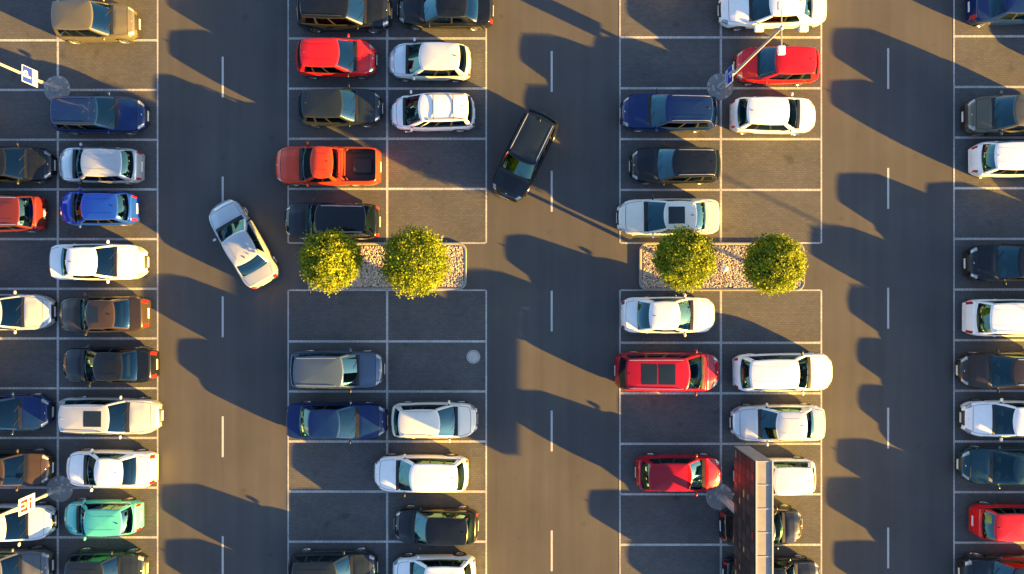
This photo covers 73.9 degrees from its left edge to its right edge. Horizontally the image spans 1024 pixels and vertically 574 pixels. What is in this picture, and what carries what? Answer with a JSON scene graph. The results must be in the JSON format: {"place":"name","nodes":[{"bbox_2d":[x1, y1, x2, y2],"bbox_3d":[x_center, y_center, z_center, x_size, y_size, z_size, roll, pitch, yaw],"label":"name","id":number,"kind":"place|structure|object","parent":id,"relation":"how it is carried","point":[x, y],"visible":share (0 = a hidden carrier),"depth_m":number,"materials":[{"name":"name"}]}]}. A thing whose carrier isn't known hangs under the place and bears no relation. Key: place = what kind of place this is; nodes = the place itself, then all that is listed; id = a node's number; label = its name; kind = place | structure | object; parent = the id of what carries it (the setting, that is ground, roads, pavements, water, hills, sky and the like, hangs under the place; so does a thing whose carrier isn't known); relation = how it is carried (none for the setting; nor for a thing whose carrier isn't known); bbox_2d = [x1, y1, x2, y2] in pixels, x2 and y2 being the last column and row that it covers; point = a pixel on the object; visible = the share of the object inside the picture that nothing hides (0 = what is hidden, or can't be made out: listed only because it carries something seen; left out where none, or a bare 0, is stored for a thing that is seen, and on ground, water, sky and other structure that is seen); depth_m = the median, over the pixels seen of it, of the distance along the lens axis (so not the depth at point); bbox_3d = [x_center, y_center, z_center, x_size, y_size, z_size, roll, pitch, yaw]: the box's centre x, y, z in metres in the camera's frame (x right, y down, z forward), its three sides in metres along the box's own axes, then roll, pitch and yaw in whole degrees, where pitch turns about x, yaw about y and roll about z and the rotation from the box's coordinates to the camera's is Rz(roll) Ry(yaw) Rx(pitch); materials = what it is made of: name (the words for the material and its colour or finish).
{"place":"outdoors","nodes":[
{"label":"outdoors","id":0,"kind":"place"},
{"bbox_2d":[0,0,1023,573],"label":"parking bay pavement","id":1,"kind":"structure","parent":0,"point":[746,216],"depth_m":34.00,"materials":[{"name":"grey asphalt"}]},
{"bbox_2d":[0,194,47,231],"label":"parked car","id":2,"kind":"object","parent":1,"relation":"on","point":[23,213],"visible":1,"depth_m":32.69,"materials":[{"name":"red paint"}]},
{"bbox_2d":[0,448,54,491],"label":"parked car","id":3,"kind":"object","parent":1,"relation":"on","point":[24,467],"visible":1,"depth_m":33.06,"materials":[{"name":"brown paint"}]},
{"bbox_2d":[0,392,54,434],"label":"parked car","id":4,"kind":"object","parent":1,"relation":"on","point":[23,412],"visible":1,"depth_m":33.10,"materials":[{"name":"blue paint"}]},
{"bbox_2d":[0,545,54,573],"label":"parked car","id":5,"kind":"object","parent":1,"relation":"on","point":[38,559],"visible":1,"depth_m":33.14,"materials":[{"name":"grey paint"}]},
{"bbox_2d":[0,290,56,333],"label":"parked car","id":6,"kind":"object","parent":1,"relation":"on","point":[27,311],"visible":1,"depth_m":33.09,"materials":[{"name":"silver paint"}]},
{"bbox_2d":[0,142,56,184],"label":"parked car","id":7,"kind":"object","parent":1,"relation":"on","point":[18,164],"visible":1,"depth_m":33.05,"materials":[{"name":"black paint"}]},
{"bbox_2d":[0,501,57,545],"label":"parked car","id":8,"kind":"object","parent":1,"relation":"on","point":[39,521],"visible":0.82,"depth_m":33.06,"materials":[{"name":"paint"}]},
{"bbox_2d":[0,63,69,99],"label":"street lamp","id":9,"kind":"object","parent":1,"relation":"on","point":[55,86],"visible":0.87,"depth_m":33.96,"materials":[{"name":"metal"}]},
{"bbox_2d":[22,64,37,87],"bbox_3d":[-22.627,-9.893,31.925,0.084,1.050,0.780,0,90,0],"label":"parking sign","id":10,"kind":"object","parent":9,"relation":"attached to","point":[30,76],"visible":1,"depth_m":31.91,"materials":[{"name":"metal"}]},
{"bbox_2d":[0,476,72,516],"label":"street lamp","id":11,"kind":"object","parent":1,"relation":"on","point":[59,488],"visible":0.95,"depth_m":33.96,"materials":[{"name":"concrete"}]},
{"bbox_2d":[18,493,34,516],"bbox_3d":[-22.488,10.071,31.525,0.077,1.050,0.780,0,90,0],"label":"shop sign","id":12,"kind":"object","parent":11,"relation":"attached to","point":[26,504],"visible":1,"depth_m":31.48,"materials":[{"name":"metal"}]},
{"bbox_2d":[51,0,140,44],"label":"parked car","id":13,"kind":"object","parent":1,"relation":"on","point":[78,22],"visible":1,"depth_m":32.76,"materials":[{"name":"beige paint"}]},
{"bbox_2d":[49,240,149,282],"bbox_3d":[-20.266,-1.227,33.245,4.638,1.510,2.112,0,90,0],"label":"parked car","id":14,"kind":"object","parent":1,"relation":"on","point":[107,262],"visible":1,"depth_m":33.02,"materials":[{"name":"white paint"}]},
{"bbox_2d":[50,91,149,134],"bbox_3d":[-20.249,-8.450,33.224,4.603,1.552,2.112,0,90,0],"label":"parked car","id":15,"kind":"object","parent":1,"relation":"on","point":[79,115],"visible":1,"depth_m":32.86,"materials":[{"name":"blue paint"}]},
{"bbox_2d":[60,187,139,227],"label":"parked car","id":16,"kind":"object","parent":1,"relation":"on","point":[80,208],"visible":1,"depth_m":32.83,"materials":[{"name":"blue paint"}]},
{"bbox_2d":[59,142,144,184],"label":"parked car","id":17,"kind":"object","parent":1,"relation":"on","point":[81,165],"visible":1,"depth_m":32.82,"materials":[{"name":"silver paint"}]},
{"bbox_2d":[64,497,143,540],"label":"parked car","id":18,"kind":"object","parent":1,"relation":"on","point":[85,516],"visible":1,"depth_m":32.86,"materials":[{"name":"teal paint"}]},
{"bbox_2d":[59,293,150,335],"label":"parked car","id":19,"kind":"object","parent":1,"relation":"on","point":[85,314],"visible":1,"depth_m":33.01,"materials":[{"name":"brown paint"}]},
{"bbox_2d":[64,547,148,573],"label":"parked car","id":20,"kind":"object","parent":1,"relation":"on","point":[87,560],"visible":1,"depth_m":33.04,"materials":[{"name":"paint"}]},
{"bbox_2d":[57,396,163,438],"bbox_3d":[-19.741,6.311,33.237,4.988,1.525,2.112,1,90,0],"label":"parked car","id":21,"kind":"object","parent":1,"relation":"on","point":[119,415],"visible":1,"depth_m":32.86,"materials":[{"name":"silver paint"}]},
{"bbox_2d":[63,344,159,387],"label":"parked car","id":22,"kind":"object","parent":1,"relation":"on","point":[89,364],"visible":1,"depth_m":33.01,"materials":[{"name":"black paint"}]},
{"bbox_2d":[66,448,157,491],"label":"parked car","id":23,"kind":"object","parent":1,"relation":"on","point":[102,468],"visible":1,"depth_m":33.02,"materials":[{"name":"white paint"}]},
{"bbox_2d":[275,141,380,186],"bbox_3d":[-9.046,-5.926,33.087,5.197,1.825,2.213,0,90,0],"label":"pickup truck","id":24,"kind":"object","parent":1,"relation":"on","point":[307,165],"visible":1,"depth_m":32.95,"materials":[{"name":"orange paint"}]},
{"bbox_2d":[284,198,380,238],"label":"parked car","id":25,"kind":"object","parent":1,"relation":"on","point":[359,220],"visible":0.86,"depth_m":32.51,"materials":[{"name":"black paint"}]},
{"bbox_2d":[288,547,377,573],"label":"parked car","id":26,"kind":"object","parent":1,"relation":"on","point":[361,560],"visible":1,"depth_m":33.03,"materials":[{"name":"paint"}]},
{"bbox_2d":[296,34,376,79],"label":"parked car","id":27,"kind":"object","parent":1,"relation":"on","point":[316,58],"visible":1,"depth_m":32.83,"materials":[{"name":"red paint"}]},
{"bbox_2d":[286,401,387,443],"bbox_3d":[-8.608,6.557,33.245,4.953,1.511,2.113,1,90,0],"label":"parked car","id":28,"kind":"object","parent":1,"relation":"on","point":[349,420],"visible":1,"depth_m":33.01,"materials":[{"name":"blue paint"}]},
{"bbox_2d":[290,348,384,392],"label":"parked car","id":29,"kind":"object","parent":1,"relation":"on","point":[350,368],"visible":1,"depth_m":32.55,"materials":[{"name":"blue paint"}]},
{"bbox_2d":[298,84,382,127],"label":"parked car","id":30,"kind":"object","parent":1,"relation":"on","point":[345,107],"visible":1,"depth_m":32.85,"materials":[{"name":"paint"}]},
{"bbox_2d":[296,0,391,33],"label":"parked car","id":31,"kind":"object","parent":1,"relation":"on","point":[369,16],"visible":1,"depth_m":32.85,"materials":[{"name":"black paint"}]},
{"bbox_2d":[307,243,466,289],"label":"planting island","id":32,"kind":"structure","parent":1,"relation":"on","point":[369,278],"depth_m":33.89,"materials":[{"name":"gravel"}]},
{"bbox_2d":[295,226,365,297],"bbox_3d":[-8.301,-1.146,31.905,3.164,4.191,3.289,0,90,0],"label":"globe maple tree","id":33,"kind":"object","parent":32,"relation":"on","point":[340,265],"visible":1,"depth_m":30.62,"materials":[{"name":"green plant"}]},
{"bbox_2d":[377,224,452,298],"bbox_3d":[-4.494,-1.168,31.881,3.522,4.239,3.495,0,90,0],"label":"globe maple tree","id":34,"kind":"object","parent":32,"relation":"on","point":[402,260],"visible":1,"depth_m":30.55,"materials":[{"name":"green plant"}]},
{"bbox_2d":[374,453,468,496],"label":"parked car","id":35,"kind":"object","parent":1,"relation":"on","point":[411,473],"visible":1,"depth_m":32.82,"materials":[{"name":"white paint"}]},
{"bbox_2d":[389,37,470,82],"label":"parked car","id":36,"kind":"object","parent":1,"relation":"on","point":[433,61],"visible":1,"depth_m":32.81,"materials":[{"name":"paint"}]},
{"bbox_2d":[391,90,474,132],"bbox_3d":[-3.892,-8.520,33.069,4.149,1.861,2.013,-1,90,0],"label":"parked minivan","id":37,"kind":"object","parent":1,"relation":"on","point":[455,112],"visible":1,"depth_m":32.39,"materials":[{"name":"white paint"}]},
{"bbox_2d":[392,552,475,573],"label":"parked car","id":38,"kind":"object","parent":1,"relation":"on","point":[455,563],"visible":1,"depth_m":33.03,"materials":[{"name":"white paint"}]},
{"bbox_2d":[391,400,477,442],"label":"parked car","id":39,"kind":"object","parent":1,"relation":"on","point":[448,419],"visible":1,"depth_m":32.78,"materials":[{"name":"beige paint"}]},
{"bbox_2d":[394,505,478,549],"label":"parked car","id":40,"kind":"object","parent":1,"relation":"on","point":[438,526],"visible":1,"depth_m":32.83,"materials":[{"name":"black paint"}]},
{"bbox_2d":[397,0,493,30],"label":"parked car","id":41,"kind":"object","parent":1,"relation":"on","point":[474,15],"visible":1,"depth_m":33.03,"materials":[{"name":"black paint"}]},
{"bbox_2d":[467,350,479,363],"bbox_3d":[-1.929,3.482,33.984,0.680,0.013,0.680,0,90,0],"label":"manhole cover","id":42,"kind":"object","parent":1,"relation":"on","point":[473,356],"visible":1,"depth_m":33.98,"materials":[{"name":"metal"}]},
{"bbox_2d":[0,0,1023,573],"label":"parking bay lines","id":43,"kind":"object","parent":1,"relation":"on","point":[386,340],"visible":0.94,"depth_m":33.99,"materials":[{"name":"white paint"}]},
{"bbox_2d":[614,350,719,395],"bbox_3d":[7.644,4.137,33.055,5.197,1.889,2.253,0,90,0],"label":"parked minivan","id":44,"kind":"object","parent":1,"relation":"on","point":[696,370],"visible":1,"depth_m":32.20,"materials":[{"name":"paint"}]},
{"bbox_2d":[616,195,718,237],"bbox_3d":[7.661,-3.436,33.248,5.022,1.504,2.113,0,90,0],"label":"parked car","id":45,"kind":"object","parent":1,"relation":"on","point":[652,217],"visible":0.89,"depth_m":33.01,"materials":[{"name":"beige paint"}]},
{"bbox_2d":[621,293,714,336],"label":"parked car","id":46,"kind":"object","parent":1,"relation":"on","point":[684,314],"visible":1,"depth_m":33.00,"materials":[{"name":"white paint"}]},
{"bbox_2d":[620,89,717,132],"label":"parked car","id":47,"kind":"object","parent":1,"relation":"on","point":[662,112],"visible":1,"depth_m":32.85,"materials":[{"name":"blue paint"}]},
{"bbox_2d":[629,142,720,185],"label":"parked car","id":48,"kind":"object","parent":1,"relation":"on","point":[663,165],"visible":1,"depth_m":32.82,"materials":[{"name":"black paint"}]},
{"bbox_2d":[635,453,720,496],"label":"parked car","id":49,"kind":"object","parent":1,"relation":"on","point":[695,473],"visible":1,"depth_m":32.83,"materials":[{"name":"paint"}]},
{"bbox_2d":[639,243,804,290],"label":"planting island","id":50,"kind":"structure","parent":1,"relation":"on","point":[732,258],"depth_m":33.89,"materials":[{"name":"gravel"}]},
{"bbox_2d":[650,224,718,295],"bbox_3d":[7.943,-1.214,31.928,3.251,4.144,3.321,0,90,0],"label":"globe maple tree","id":51,"kind":"object","parent":50,"relation":"on","point":[686,260],"visible":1,"depth_m":30.61,"materials":[{"name":"green plant"}]},
{"bbox_2d":[741,231,808,295],"bbox_3d":[11.999,-1.050,31.951,3.046,4.098,2.942,39,90,0],"label":"globe maple tree","id":52,"kind":"object","parent":50,"relation":"on","point":[781,269],"visible":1,"depth_m":30.58,"materials":[{"name":"green plant"}]},
{"bbox_2d":[706,446,773,573],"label":"billboard pylon","id":53,"kind":"object","parent":1,"relation":"on","point":[751,507],"visible":0.98,"depth_m":29.54,"materials":[{"name":"metal"}]},
{"bbox_2d":[707,1,807,99],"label":"street lamp","id":54,"kind":"object","parent":1,"relation":"on","point":[717,89],"visible":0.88,"depth_m":30.41,"materials":[{"name":"metal"}]},
{"bbox_2d":[725,64,732,86],"bbox_3d":[10.306,-10.000,32.275,0.084,1.050,0.780,0,90,0],"label":"parking sign","id":55,"kind":"object","parent":54,"relation":"attached to","point":[728,75],"visible":1,"depth_m":32.17,"materials":[{"name":"metal"}]},
{"bbox_2d":[719,504,802,549],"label":"parked car","id":56,"kind":"object","parent":1,"relation":"on","point":[788,528],"visible":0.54,"depth_m":33.08,"materials":[{"name":"black paint"}]},
{"bbox_2d":[722,554,819,573],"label":"parked car","id":57,"kind":"object","parent":1,"relation":"on","point":[798,564],"visible":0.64,"depth_m":33.12,"materials":[{"name":"black paint"}]},
{"bbox_2d":[729,92,814,135],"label":"parked car","id":58,"kind":"object","parent":1,"relation":"on","point":[791,115],"visible":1,"depth_m":32.79,"materials":[{"name":"white paint"}]},
{"bbox_2d":[717,0,826,30],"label":"parked car","id":59,"kind":"object","parent":1,"relation":"on","point":[736,15],"visible":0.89,"depth_m":33.04,"materials":[{"name":"white paint"}]},
{"bbox_2d":[733,456,815,494],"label":"parked car","id":60,"kind":"object","parent":1,"relation":"on","point":[794,475],"visible":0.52,"depth_m":32.49,"materials":[{"name":"white paint"}]},
{"bbox_2d":[733,44,818,85],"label":"parked car","id":61,"kind":"object","parent":1,"relation":"on","point":[794,65],"visible":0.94,"depth_m":32.85,"materials":[{"name":"red paint"}]},
{"bbox_2d":[729,403,824,445],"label":"parked car","id":62,"kind":"object","parent":1,"relation":"on","point":[766,422],"visible":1,"depth_m":33.02,"materials":[{"name":"paint"}]},
{"bbox_2d":[732,350,831,394],"bbox_3d":[13.341,4.173,33.252,4.883,1.496,2.192,-1,90,0],"label":"parked car","id":63,"kind":"object","parent":1,"relation":"on","point":[802,371],"visible":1,"depth_m":32.81,"materials":[{"name":"white paint"}]},
{"bbox_2d":[955,445,1023,488],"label":"parked car","id":64,"kind":"object","parent":1,"relation":"on","point":[998,465],"visible":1,"depth_m":33.07,"materials":[{"name":"paint"}]},
{"bbox_2d":[955,349,1023,392],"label":"parked car","id":65,"kind":"object","parent":1,"relation":"on","point":[997,369],"visible":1,"depth_m":33.05,"materials":[{"name":"brown paint"}]},
{"bbox_2d":[957,552,1023,573],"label":"parked car","id":66,"kind":"object","parent":1,"relation":"on","point":[973,563],"visible":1,"depth_m":33.03,"materials":[{"name":"paint"}]},
{"bbox_2d":[958,398,1023,441],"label":"parked car","id":67,"kind":"object","parent":1,"relation":"on","point":[1001,418],"visible":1,"depth_m":33.07,"materials":[{"name":"white paint"}]},
{"bbox_2d":[961,90,1023,135],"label":"parked car","id":68,"kind":"object","parent":1,"relation":"on","point":[1000,114],"visible":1,"depth_m":32.95,"materials":[{"name":"green paint"}]},
{"bbox_2d":[962,299,1023,336],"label":"parked car","id":69,"kind":"object","parent":1,"relation":"on","point":[993,317],"visible":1,"depth_m":32.49,"materials":[{"name":"white paint"}]},
{"bbox_2d":[963,240,1023,284],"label":"parked car","id":70,"kind":"object","parent":1,"relation":"on","point":[1004,263],"visible":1,"depth_m":32.95,"materials":[{"name":"black paint"}]},
{"bbox_2d":[965,0,1023,27],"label":"parked car","id":71,"kind":"object","parent":1,"relation":"on","point":[981,13],"visible":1,"depth_m":33.02,"materials":[{"name":"blue paint"}]},
{"bbox_2d":[968,141,1023,177],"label":"parked car","id":72,"kind":"object","parent":1,"relation":"on","point":[996,159],"visible":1,"depth_m":32.70,"materials":[{"name":"white paint"}]},
{"bbox_2d":[969,501,1023,541],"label":"parked car","id":73,"kind":"object","parent":1,"relation":"on","point":[997,521],"visible":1,"depth_m":32.76,"materials":[{"name":"red paint"}]},
{"bbox_2d":[158,0,952,573],"bbox_3d":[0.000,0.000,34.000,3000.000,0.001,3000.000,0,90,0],"label":"ground","id":74,"kind":"structure","parent":0,"point":[570,252],"depth_m":34.00,"materials":[{"name":"grey asphalt"}]},
{"bbox_2d":[209,199,278,288],"bbox_3d":[-13.222,-2.169,33.236,2.132,1.528,4.578,-30,90,0],"label":"driving car","id":75,"kind":"object","parent":74,"relation":"on","point":[253,260],"visible":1,"depth_m":33.01,"materials":[{"name":"silver paint"}]},
{"bbox_2d":[492,108,558,201],"bbox_3d":[0.628,-6.452,33.121,2.212,1.757,4.578,26,90,0],"label":"driving car","id":76,"kind":"object","parent":74,"relation":"on","point":[524,156],"visible":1,"depth_m":32.52,"materials":[{"name":"black paint"}]},
{"bbox_2d":[222,48,888,573],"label":"lane markings","id":77,"kind":"object","parent":74,"relation":"on","point":[552,314],"visible":0.97,"depth_m":33.99,"materials":[{"name":"paint"}]},
{"bbox_2d":[721,265,727,271],"bbox_3d":[10.486,-0.915,33.660,0.340,0.580,0.340,0,90,0],"label":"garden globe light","id":78,"kind":"object","parent":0,"point":[724,268],"visible":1,"depth_m":33.42,"materials":[{"name":"glass"}]}
]}

